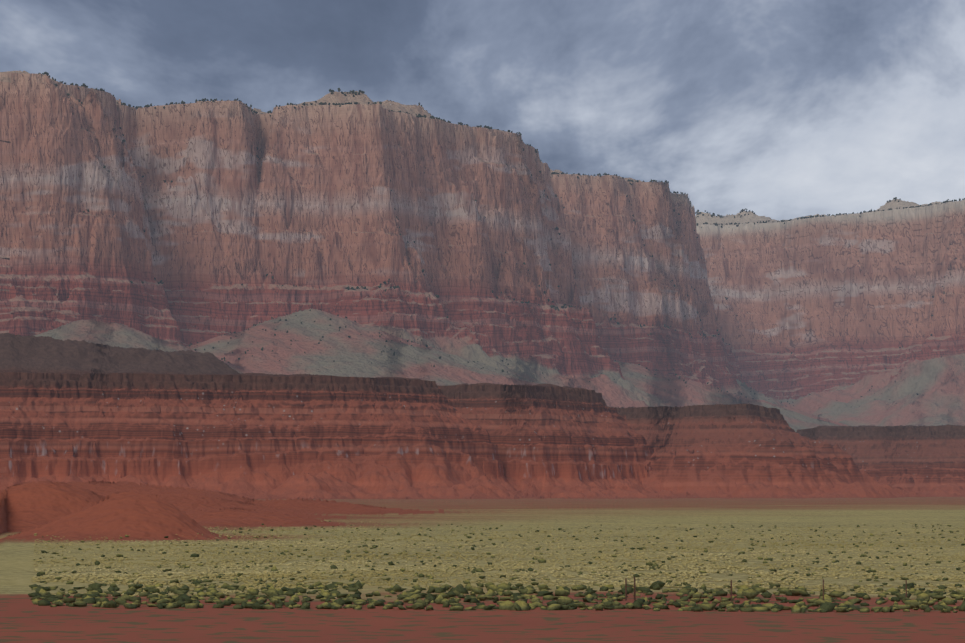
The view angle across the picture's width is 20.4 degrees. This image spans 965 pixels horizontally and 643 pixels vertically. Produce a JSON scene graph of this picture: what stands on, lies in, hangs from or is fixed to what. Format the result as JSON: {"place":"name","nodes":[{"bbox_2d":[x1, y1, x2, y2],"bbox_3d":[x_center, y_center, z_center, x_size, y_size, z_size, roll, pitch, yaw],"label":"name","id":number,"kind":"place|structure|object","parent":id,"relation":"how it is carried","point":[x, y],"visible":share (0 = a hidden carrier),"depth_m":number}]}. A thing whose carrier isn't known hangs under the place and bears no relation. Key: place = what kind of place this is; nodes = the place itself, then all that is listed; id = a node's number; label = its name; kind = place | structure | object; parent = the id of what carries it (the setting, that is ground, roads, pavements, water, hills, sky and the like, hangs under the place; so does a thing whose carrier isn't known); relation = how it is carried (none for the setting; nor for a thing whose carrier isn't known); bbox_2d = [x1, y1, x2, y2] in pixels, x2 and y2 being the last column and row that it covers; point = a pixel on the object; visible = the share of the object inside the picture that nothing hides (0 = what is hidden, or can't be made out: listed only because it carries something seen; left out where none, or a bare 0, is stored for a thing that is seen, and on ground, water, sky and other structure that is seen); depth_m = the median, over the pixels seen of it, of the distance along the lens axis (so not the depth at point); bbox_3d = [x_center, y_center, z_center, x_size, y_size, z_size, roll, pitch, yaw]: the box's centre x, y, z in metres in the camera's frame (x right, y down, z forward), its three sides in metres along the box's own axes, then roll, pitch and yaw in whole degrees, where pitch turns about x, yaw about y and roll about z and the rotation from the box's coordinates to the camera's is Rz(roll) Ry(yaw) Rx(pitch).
{"place":"outdoors","nodes":[
{"label":"outdoors","id":0,"kind":"place"},
{"bbox_2d":[0,70,964,642],"bbox_3d":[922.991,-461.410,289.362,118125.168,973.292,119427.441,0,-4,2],"label":"terrain","id":1,"kind":"structure","parent":0,"point":[126,408],"depth_m":5417.96},
{"bbox_2d":[28,521,964,612],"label":"shrubs","id":2,"kind":"object","parent":1,"relation":"on","point":[183,599],"visible":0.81,"depth_m":187.80},
{"bbox_2d":[31,519,964,595],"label":"grass tufts","id":3,"kind":"object","parent":1,"relation":"on","point":[257,572],"visible":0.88,"depth_m":275.75},
{"bbox_2d":[38,72,964,406],"bbox_3d":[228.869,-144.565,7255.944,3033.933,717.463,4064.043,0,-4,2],"label":"trees","id":4,"kind":"object","parent":1,"relation":"on","point":[484,216],"visible":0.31,"depth_m":6305.78},
{"bbox_2d":[625,577,947,600],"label":"fence","id":5,"kind":"object","parent":1,"relation":"on","point":[634,586],"visible":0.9,"depth_m":184.91},
{"bbox_2d":[0,0,964,220],"label":"sky","id":6,"kind":"structure","parent":0,"point":[779,110]}
]}

